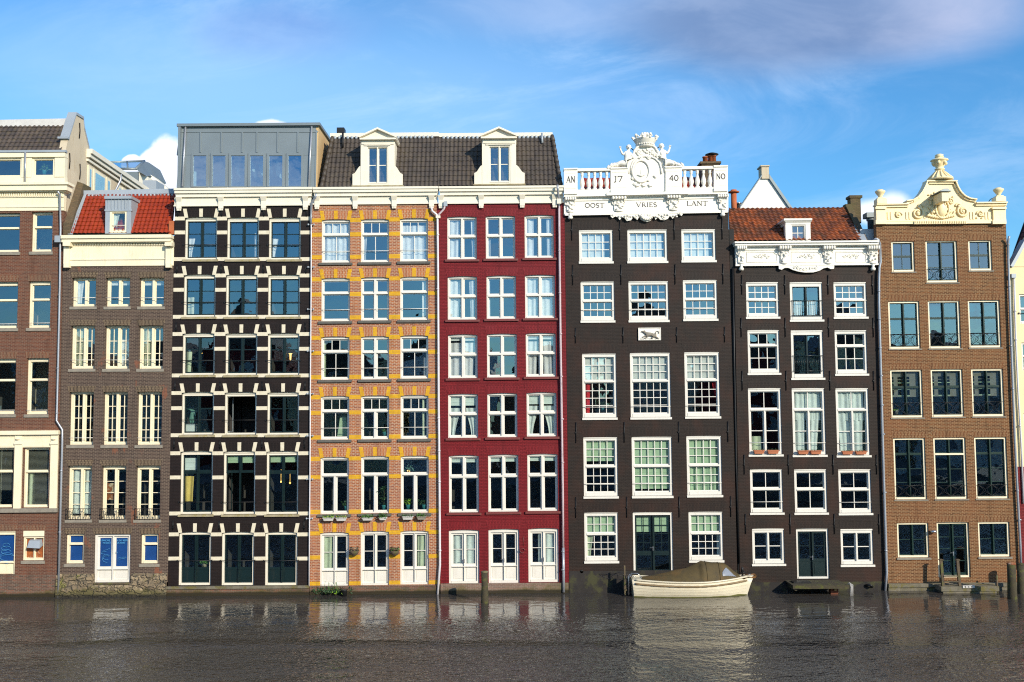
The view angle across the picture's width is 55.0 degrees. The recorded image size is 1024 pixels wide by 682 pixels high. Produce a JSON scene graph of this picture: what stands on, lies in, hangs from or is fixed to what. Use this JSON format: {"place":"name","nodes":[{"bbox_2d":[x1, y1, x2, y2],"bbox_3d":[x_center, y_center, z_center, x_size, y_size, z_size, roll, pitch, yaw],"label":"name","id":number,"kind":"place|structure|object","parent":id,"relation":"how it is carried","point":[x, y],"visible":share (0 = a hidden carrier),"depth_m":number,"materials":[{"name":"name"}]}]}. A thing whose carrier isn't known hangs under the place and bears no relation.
{"place":"outdoors","nodes":[
{"label":"outdoors","id":0,"kind":"place"},
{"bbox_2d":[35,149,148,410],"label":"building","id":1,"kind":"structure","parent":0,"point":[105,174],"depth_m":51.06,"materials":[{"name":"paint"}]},
{"bbox_2d":[0,590,1023,681],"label":"canal water","id":2,"kind":"structure","parent":0,"point":[845,636],"depth_m":38.02,"materials":[{"name":"grey liquid"}]},
{"bbox_2d":[0,112,94,596],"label":"canal house","id":3,"kind":"structure","parent":2,"relation":"on","point":[30,194],"depth_m":48.25,"materials":[{"name":"brown brick"}]},
{"bbox_2d":[0,531,15,573],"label":"door","id":4,"kind":"structure","parent":3,"relation":"in","point":[7,538],"depth_m":47.58,"materials":[{"name":"beige paint"}]},
{"bbox_2d":[21,531,44,563],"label":"window","id":5,"kind":"structure","parent":3,"relation":"in","point":[33,546],"depth_m":47.49,"materials":[{"name":"beige paint"}]},
{"bbox_2d":[24,448,48,506],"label":"window","id":6,"kind":"structure","parent":3,"relation":"in","point":[30,487],"depth_m":47.95,"materials":[{"name":"beige paint"}]},
{"bbox_2d":[55,181,175,596],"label":"canal house","id":7,"kind":"structure","parent":2,"relation":"on","point":[116,344],"depth_m":48.12,"materials":[{"name":"brick"}]},
{"bbox_2d":[65,465,91,522],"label":"window","id":8,"kind":"structure","parent":7,"relation":"in","point":[80,475],"depth_m":47.95,"materials":[{"name":"beige paint"}]},
{"bbox_2d":[66,392,93,447],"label":"window","id":9,"kind":"structure","parent":7,"relation":"in","point":[83,444],"depth_m":48.13,"materials":[{"name":"beige paint"}]},
{"bbox_2d":[68,326,95,371],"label":"window","id":10,"kind":"structure","parent":7,"relation":"in","point":[80,333],"depth_m":48.39,"materials":[{"name":"beige paint"}]},
{"bbox_2d":[99,465,126,522],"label":"window","id":11,"kind":"structure","parent":7,"relation":"in","point":[110,490],"depth_m":47.89,"materials":[{"name":"beige paint"}]},
{"bbox_2d":[95,534,130,581],"bbox_3d":[-19.279,10.488,47.566,1.763,2.326,0.175,0,-4,0],"label":"door","id":12,"kind":"structure","parent":7,"relation":"in","point":[112,551],"depth_m":47.57,"materials":[{"name":"white paint"}]},
{"bbox_2d":[100,392,127,447],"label":"window","id":13,"kind":"structure","parent":7,"relation":"in","point":[117,444],"depth_m":48.12,"materials":[{"name":"beige paint"}]},
{"bbox_2d":[102,326,129,371],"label":"window","id":14,"kind":"structure","parent":7,"relation":"in","point":[123,345],"depth_m":48.38,"materials":[{"name":"beige paint"}]},
{"bbox_2d":[133,465,160,522],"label":"window","id":15,"kind":"structure","parent":7,"relation":"in","point":[143,467],"depth_m":47.85,"materials":[{"name":"beige paint"}]},
{"bbox_2d":[134,392,162,447],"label":"window","id":16,"kind":"structure","parent":7,"relation":"in","point":[151,444],"depth_m":48.12,"materials":[{"name":"beige paint"}]},
{"bbox_2d":[136,326,163,371],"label":"window","id":17,"kind":"structure","parent":7,"relation":"in","point":[148,353],"depth_m":48.39,"materials":[{"name":"beige paint"}]},
{"bbox_2d":[166,122,329,595],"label":"canal house","id":18,"kind":"structure","parent":2,"relation":"on","point":[239,512],"depth_m":48.34,"materials":[{"name":"black brick"}]},
{"bbox_2d":[177,532,211,584],"bbox_3d":[-15.298,10.497,47.561,1.711,2.579,0.411,0,-4,0],"label":"door","id":19,"kind":"structure","parent":18,"relation":"in","point":[195,575],"depth_m":47.54,"materials":[{"name":"beige paint"}]},
{"bbox_2d":[178,451,213,516],"bbox_3d":[-15.298,6.911,47.801,1.719,3.187,0.483,0,-4,0],"label":"window","id":20,"kind":"structure","parent":18,"relation":"in","point":[188,465],"depth_m":47.88,"materials":[{"name":"beige paint"}]},
{"bbox_2d":[179,392,214,436],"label":"window","id":21,"kind":"structure","parent":18,"relation":"in","point":[198,433],"depth_m":48.05,"materials":[{"name":"beige paint"}]},
{"bbox_2d":[180,333,215,376],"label":"window","id":22,"kind":"structure","parent":18,"relation":"in","point":[187,356],"depth_m":48.26,"materials":[{"name":"beige paint"}]},
{"bbox_2d":[181,274,216,318],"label":"window","id":23,"kind":"structure","parent":18,"relation":"in","point":[188,302],"depth_m":48.46,"materials":[{"name":"beige paint"}]},
{"bbox_2d":[182,217,218,261],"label":"window","id":24,"kind":"structure","parent":18,"relation":"in","point":[189,245],"depth_m":48.63,"materials":[{"name":"beige paint"}]},
{"bbox_2d":[220,532,254,584],"bbox_3d":[-13.224,10.493,47.507,1.711,2.579,0.305,0,-4,0],"label":"door","id":25,"kind":"structure","parent":18,"relation":"in","point":[238,575],"depth_m":47.54,"materials":[{"name":"beige paint"}]},
{"bbox_2d":[221,451,256,516],"bbox_3d":[-13.223,6.936,48.025,1.699,3.167,0.935,0,-4,0],"label":"window","id":26,"kind":"structure","parent":18,"relation":"in","point":[240,457],"depth_m":47.88,"materials":[{"name":"beige paint"}]},
{"bbox_2d":[223,275,258,318],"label":"window","id":27,"kind":"structure","parent":18,"relation":"in","point":[229,277],"depth_m":48.44,"materials":[{"name":"beige paint"}]},
{"bbox_2d":[223,333,258,376],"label":"window","id":28,"kind":"structure","parent":18,"relation":"in","point":[242,336],"depth_m":48.24,"materials":[{"name":"beige paint"}]},
{"bbox_2d":[225,218,259,261],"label":"window","id":29,"kind":"structure","parent":18,"relation":"in","point":[230,220],"depth_m":48.63,"materials":[{"name":"beige paint"}]},
{"bbox_2d":[263,532,298,584],"bbox_3d":[-11.130,10.494,47.532,1.711,2.579,0.357,0,-4,0],"label":"door","id":30,"kind":"structure","parent":18,"relation":"in","point":[281,575],"depth_m":47.54,"materials":[{"name":"beige paint"}]},
{"bbox_2d":[264,451,299,516],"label":"window","id":31,"kind":"structure","parent":18,"relation":"in","point":[272,456],"depth_m":47.84,"materials":[{"name":"beige paint"}]},
{"bbox_2d":[265,333,300,376],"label":"window","id":32,"kind":"structure","parent":18,"relation":"in","point":[284,336],"depth_m":48.24,"materials":[{"name":"beige paint"}]},
{"bbox_2d":[265,392,300,436],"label":"window","id":33,"kind":"structure","parent":18,"relation":"in","point":[283,433],"depth_m":48.05,"materials":[{"name":"beige paint"}]},
{"bbox_2d":[266,275,300,318],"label":"window","id":34,"kind":"structure","parent":18,"relation":"in","point":[271,277],"depth_m":48.44,"materials":[{"name":"beige paint"}]},
{"bbox_2d":[267,218,301,261],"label":"window","id":35,"kind":"structure","parent":18,"relation":"in","point":[273,243],"depth_m":48.64,"materials":[{"name":"beige paint"}]},
{"bbox_2d":[310,127,440,594],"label":"canal house","id":36,"kind":"structure","parent":2,"relation":"on","point":[375,354],"depth_m":48.29,"materials":[{"name":"orange brick"}]},
{"bbox_2d":[317,457,350,516],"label":"window","id":37,"kind":"structure","parent":36,"relation":"in","point":[335,476],"depth_m":47.76,"materials":[{"name":"white paint"}]},
{"bbox_2d":[320,532,348,585],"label":"door","id":38,"kind":"structure","parent":36,"relation":"in","point":[329,572],"depth_m":47.56,"materials":[{"name":"white paint"}]},
{"bbox_2d":[319,219,352,264],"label":"window","id":39,"kind":"structure","parent":36,"relation":"in","point":[335,233],"depth_m":48.69,"materials":[{"name":"white paint"}]},
{"bbox_2d":[358,277,391,322],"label":"window","id":40,"kind":"structure","parent":36,"relation":"in","point":[375,293],"depth_m":48.38,"materials":[{"name":"white paint"}]},
{"bbox_2d":[358,336,391,381],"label":"window","id":41,"kind":"structure","parent":36,"relation":"in","point":[375,351],"depth_m":48.18,"materials":[{"name":"white paint"}]},
{"bbox_2d":[358,395,391,441],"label":"window","id":42,"kind":"structure","parent":36,"relation":"in","point":[375,438],"depth_m":47.97,"materials":[{"name":"white paint"}]},
{"bbox_2d":[358,456,391,515],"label":"window","id":43,"kind":"structure","parent":36,"relation":"in","point":[375,511],"depth_m":47.75,"materials":[{"name":"white paint"}]},
{"bbox_2d":[361,531,388,584],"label":"door","id":44,"kind":"structure","parent":36,"relation":"in","point":[374,575],"depth_m":47.54,"materials":[{"name":"white paint"}]},
{"bbox_2d":[397,218,430,263],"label":"window","id":45,"kind":"structure","parent":36,"relation":"in","point":[413,239],"depth_m":48.69,"materials":[{"name":"white paint"}]},
{"bbox_2d":[397,277,430,322],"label":"window","id":46,"kind":"structure","parent":36,"relation":"in","point":[424,291],"depth_m":48.39,"materials":[{"name":"white paint"}]},
{"bbox_2d":[398,395,430,441],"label":"window","id":47,"kind":"structure","parent":36,"relation":"in","point":[403,438],"depth_m":48.00,"materials":[{"name":"white paint"}]},
{"bbox_2d":[398,456,430,515],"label":"window","id":48,"kind":"structure","parent":36,"relation":"in","point":[414,512],"depth_m":47.76,"materials":[{"name":"white paint"}]},
{"bbox_2d":[400,530,428,583],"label":"door","id":49,"kind":"structure","parent":36,"relation":"in","point":[414,574],"depth_m":47.55,"materials":[{"name":"white paint"}]},
{"bbox_2d":[437,127,568,593],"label":"canal house","id":50,"kind":"structure","parent":2,"relation":"on","point":[503,414],"depth_m":48.25,"materials":[{"name":"brick"}]},
{"bbox_2d":[445,217,478,261],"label":"window","id":51,"kind":"structure","parent":50,"relation":"in","point":[455,225],"depth_m":48.63,"materials":[{"name":"white paint"}]},
{"bbox_2d":[445,276,479,321],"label":"window","id":52,"kind":"structure","parent":50,"relation":"in","point":[456,289],"depth_m":48.44,"materials":[{"name":"white paint"}]},
{"bbox_2d":[446,334,479,380],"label":"window","id":53,"kind":"structure","parent":50,"relation":"in","point":[461,355],"depth_m":48.26,"materials":[{"name":"white paint"}]},
{"bbox_2d":[446,394,480,440],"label":"window","id":54,"kind":"structure","parent":50,"relation":"in","point":[462,400],"depth_m":48.05,"materials":[{"name":"white paint"}]},
{"bbox_2d":[446,455,480,514],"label":"window","id":55,"kind":"structure","parent":50,"relation":"in","point":[457,458],"depth_m":47.78,"materials":[{"name":"white paint"}]},
{"bbox_2d":[449,530,478,582],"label":"door","id":56,"kind":"structure","parent":50,"relation":"in","point":[463,544],"depth_m":47.57,"materials":[{"name":"white paint"}]},
{"bbox_2d":[483,216,517,260],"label":"window","id":57,"kind":"structure","parent":50,"relation":"in","point":[500,235],"depth_m":48.58,"materials":[{"name":"white paint"}]},
{"bbox_2d":[484,276,518,320],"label":"window","id":58,"kind":"structure","parent":50,"relation":"in","point":[501,295],"depth_m":48.38,"materials":[{"name":"white paint"}]},
{"bbox_2d":[485,334,519,379],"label":"window","id":59,"kind":"structure","parent":50,"relation":"in","point":[506,377],"depth_m":48.18,"materials":[{"name":"white paint"}]},
{"bbox_2d":[485,393,519,439],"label":"window","id":60,"kind":"structure","parent":50,"relation":"in","point":[502,436],"depth_m":47.98,"materials":[{"name":"white paint"}]},
{"bbox_2d":[486,454,520,514],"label":"window","id":61,"kind":"structure","parent":50,"relation":"in","point":[502,458],"depth_m":47.76,"materials":[{"name":"white paint"}]},
{"bbox_2d":[489,529,519,582],"bbox_3d":[-0.385,10.375,47.589,1.505,2.609,0.306,0,-4,0],"label":"door","id":62,"kind":"structure","parent":50,"relation":"in","point":[503,572],"depth_m":47.54,"materials":[{"name":"white paint"}]},
{"bbox_2d":[522,215,556,259],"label":"window","id":63,"kind":"structure","parent":50,"relation":"in","point":[530,235],"depth_m":48.64,"materials":[{"name":"white paint"}]},
{"bbox_2d":[523,275,557,320],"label":"window","id":64,"kind":"structure","parent":50,"relation":"in","point":[540,289],"depth_m":48.50,"materials":[{"name":"white paint"}]},
{"bbox_2d":[524,333,558,378],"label":"window","id":65,"kind":"structure","parent":50,"relation":"in","point":[547,349],"depth_m":48.29,"materials":[{"name":"white paint"}]},
{"bbox_2d":[524,392,558,438],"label":"window","id":66,"kind":"structure","parent":50,"relation":"in","point":[541,398],"depth_m":48.05,"materials":[{"name":"white paint"}]},
{"bbox_2d":[525,454,560,513],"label":"window","id":67,"kind":"structure","parent":50,"relation":"in","point":[542,458],"depth_m":47.77,"materials":[{"name":"white paint"}]},
{"bbox_2d":[528,528,558,581],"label":"door","id":68,"kind":"structure","parent":50,"relation":"in","point":[546,569],"depth_m":47.56,"materials":[{"name":"white paint"}]},
{"bbox_2d":[563,132,736,592],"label":"canal house","id":69,"kind":"structure","parent":2,"relation":"on","point":[651,471],"depth_m":48.14,"materials":[{"name":"black brick"}]},
{"bbox_2d":[579,230,613,263],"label":"window","id":70,"kind":"structure","parent":69,"relation":"in","point":[591,242],"depth_m":48.56,"materials":[{"name":"white paint"}]},
{"bbox_2d":[580,282,614,322],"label":"window","id":71,"kind":"structure","parent":69,"relation":"in","point":[594,319],"depth_m":48.32,"materials":[{"name":"white paint"}]},
{"bbox_2d":[582,354,617,419],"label":"window","id":72,"kind":"structure","parent":69,"relation":"in","point":[596,368],"depth_m":48.11,"materials":[{"name":"white paint"}]},
{"bbox_2d":[583,437,618,498],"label":"window","id":73,"kind":"structure","parent":69,"relation":"in","point":[600,449],"depth_m":47.82,"materials":[{"name":"white paint"}]},
{"bbox_2d":[584,512,618,563],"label":"window","id":74,"kind":"structure","parent":69,"relation":"in","point":[598,523],"depth_m":47.58,"materials":[{"name":"white paint"}]},
{"bbox_2d":[627,229,667,262],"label":"window","id":75,"kind":"structure","parent":69,"relation":"in","point":[644,246],"depth_m":48.59,"materials":[{"name":"white paint"}]},
{"bbox_2d":[628,281,669,322],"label":"window","id":76,"kind":"structure","parent":69,"relation":"in","point":[638,318],"depth_m":48.32,"materials":[{"name":"white paint"}]},
{"bbox_2d":[630,353,671,419],"bbox_3d":[6.755,2.195,48.054,2.018,3.267,0.312,0,-4,0],"label":"window","id":77,"kind":"structure","parent":69,"relation":"in","point":[646,368],"depth_m":48.11,"materials":[{"name":"white paint"}]},
{"bbox_2d":[632,437,673,497],"bbox_3d":[6.797,6.129,47.787,2.007,2.975,0.312,0,-4,0],"label":"window","id":78,"kind":"structure","parent":69,"relation":"in","point":[651,456],"depth_m":47.88,"materials":[{"name":"white paint"}]},
{"bbox_2d":[633,512,672,569],"bbox_3d":[6.810,9.781,47.576,1.941,3.033,0.267,0,-4,0],"label":"door","id":79,"kind":"structure","parent":69,"relation":"in","point":[652,522],"depth_m":47.60,"materials":[{"name":"white paint"}]},
{"bbox_2d":[681,229,716,262],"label":"window","id":80,"kind":"structure","parent":69,"relation":"in","point":[695,248],"depth_m":48.58,"materials":[{"name":"white paint"}]},
{"bbox_2d":[683,280,718,320],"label":"window","id":81,"kind":"structure","parent":69,"relation":"in","point":[706,317],"depth_m":48.32,"materials":[{"name":"white paint"}]},
{"bbox_2d":[684,352,720,418],"bbox_3d":[9.283,2.157,48.083,1.758,3.267,0.366,0,-4,0],"label":"window","id":82,"kind":"structure","parent":69,"relation":"in","point":[701,367],"depth_m":48.11,"materials":[{"name":"white paint"}]},
{"bbox_2d":[686,436,722,497],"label":"window","id":83,"kind":"structure","parent":69,"relation":"in","point":[704,466],"depth_m":47.89,"materials":[{"name":"white paint"}]},
{"bbox_2d":[688,512,723,562],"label":"window","id":84,"kind":"structure","parent":69,"relation":"in","point":[700,523],"depth_m":47.58,"materials":[{"name":"white paint"}]},
{"bbox_2d":[623,561,755,597],"bbox_3d":[8.427,11.420,46.468,6.287,2.009,1.745,0,-4,0],"label":"boat","id":85,"kind":"object","parent":2,"relation":"on","point":[702,579],"visible":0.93,"depth_m":45.94,"materials":[{"name":"wood"}]},
{"bbox_2d":[728,195,887,590],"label":"canal house","id":86,"kind":"structure","parent":2,"relation":"on","point":[805,291],"depth_m":48.10,"materials":[{"name":"black brick"}]},
{"bbox_2d":[746,282,779,318],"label":"window","id":87,"kind":"structure","parent":86,"relation":"in","point":[755,315],"depth_m":48.33,"materials":[{"name":"white paint"}]},
{"bbox_2d":[747,330,780,374],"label":"window","id":88,"kind":"structure","parent":86,"relation":"in","point":[759,371],"depth_m":48.15,"materials":[{"name":"white paint"}]},
{"bbox_2d":[748,388,783,456],"bbox_3d":[12.319,3.951,47.967,1.694,3.340,0.362,0,-4,0],"label":"window","id":89,"kind":"structure","parent":86,"relation":"in","point":[754,443],"depth_m":47.93,"materials":[{"name":"white paint"}]},
{"bbox_2d":[750,469,784,514],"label":"window","id":90,"kind":"structure","parent":86,"relation":"in","point":[779,471],"depth_m":47.68,"materials":[{"name":"white paint"}]},
{"bbox_2d":[790,282,823,321],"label":"window","id":91,"kind":"structure","parent":86,"relation":"in","point":[812,308],"depth_m":48.32,"materials":[{"name":"white paint"}]},
{"bbox_2d":[791,330,824,379],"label":"window","id":92,"kind":"structure","parent":86,"relation":"in","point":[795,376],"depth_m":48.12,"materials":[{"name":"white paint"}]},
{"bbox_2d":[792,388,827,456],"bbox_3d":[14.451,3.961,47.966,1.694,3.360,0.363,0,-4,0],"label":"window","id":93,"kind":"structure","parent":86,"relation":"in","point":[805,401],"depth_m":48.04,"materials":[{"name":"white paint"}]},
{"bbox_2d":[794,469,828,514],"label":"window","id":94,"kind":"structure","parent":86,"relation":"in","point":[823,471],"depth_m":47.69,"materials":[{"name":"white paint"}]},
{"bbox_2d":[796,528,828,578],"bbox_3d":[14.508,10.257,47.523,1.584,2.423,0.215,0,-4,0],"label":"door","id":95,"kind":"structure","parent":86,"relation":"in","point":[811,567],"depth_m":47.53,"materials":[{"name":"white paint"}]},
{"bbox_2d":[833,282,868,318],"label":"window","id":96,"kind":"structure","parent":86,"relation":"in","point":[842,315],"depth_m":48.33,"materials":[{"name":"white paint"}]},
{"bbox_2d":[835,330,868,375],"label":"window","id":97,"kind":"structure","parent":86,"relation":"in","point":[845,372],"depth_m":48.15,"materials":[{"name":"white paint"}]},
{"bbox_2d":[835,388,871,457],"bbox_3d":[16.583,3.971,47.964,1.694,3.380,0.363,0,-4,0],"label":"window","id":98,"kind":"structure","parent":86,"relation":"in","point":[850,411],"depth_m":48.03,"materials":[{"name":"white paint"}]},
{"bbox_2d":[838,469,872,514],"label":"window","id":99,"kind":"structure","parent":86,"relation":"in","point":[843,511],"depth_m":47.69,"materials":[{"name":"white paint"}]},
{"bbox_2d":[871,154,1021,590],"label":"canal house","id":100,"kind":"structure","parent":2,"relation":"on","point":[951,473],"depth_m":48.20,"materials":[{"name":"brown brick"}]},
{"bbox_2d":[888,301,921,349],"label":"window","id":101,"kind":"structure","parent":100,"relation":"in","point":[904,347],"depth_m":48.24,"materials":[{"name":"beige paint"}]},
{"bbox_2d":[890,370,924,418],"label":"window","id":102,"kind":"structure","parent":100,"relation":"in","point":[904,383],"depth_m":48.12,"materials":[{"name":"beige paint"}]},
{"bbox_2d":[893,438,928,500],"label":"window","id":103,"kind":"structure","parent":100,"relation":"in","point":[920,498],"depth_m":47.78,"materials":[{"name":"beige paint"}]},
{"bbox_2d":[928,301,962,349],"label":"window","id":104,"kind":"structure","parent":100,"relation":"in","point":[931,347],"depth_m":48.24,"materials":[{"name":"beige paint"}]},
{"bbox_2d":[931,369,965,417],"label":"window","id":105,"kind":"structure","parent":100,"relation":"in","point":[944,382],"depth_m":48.10,"materials":[{"name":"beige paint"}]},
{"bbox_2d":[933,437,968,500],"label":"window","id":106,"kind":"structure","parent":100,"relation":"in","point":[964,496],"depth_m":47.77,"materials":[{"name":"beige paint"}]},
{"bbox_2d":[937,522,969,576],"bbox_3d":[21.307,10.072,47.542,1.584,2.678,0.215,0,-4,0],"label":"door","id":107,"kind":"structure","parent":100,"relation":"in","point":[951,536],"depth_m":47.56,"materials":[{"name":"beige paint"}]},
{"bbox_2d":[968,300,1002,348],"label":"window","id":108,"kind":"structure","parent":100,"relation":"in","point":[993,346],"depth_m":48.25,"materials":[{"name":"beige paint"}]},
{"bbox_2d":[971,369,1005,417],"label":"window","id":109,"kind":"structure","parent":100,"relation":"in","point":[985,382],"depth_m":48.11,"materials":[{"name":"beige paint"}]},
{"bbox_2d":[974,437,1009,499],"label":"window","id":110,"kind":"structure","parent":100,"relation":"in","point":[1004,459],"depth_m":47.79,"materials":[{"name":"beige paint"}]},
{"bbox_2d":[1010,223,1023,562],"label":"canal house","id":111,"kind":"structure","parent":2,"relation":"on","point":[1017,281],"depth_m":48.05,"materials":[{"name":"white paint"}]},
{"bbox_2d":[0,0,1023,257],"label":"sky","id":112,"kind":"structure","parent":0,"point":[840,99],"materials":[{"name":"blue"}]},
{"bbox_2d":[740,165,791,207],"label":"gable house","id":113,"kind":"structure","parent":0,"point":[765,191],"depth_m":55.66,"materials":[{"name":"paint"}]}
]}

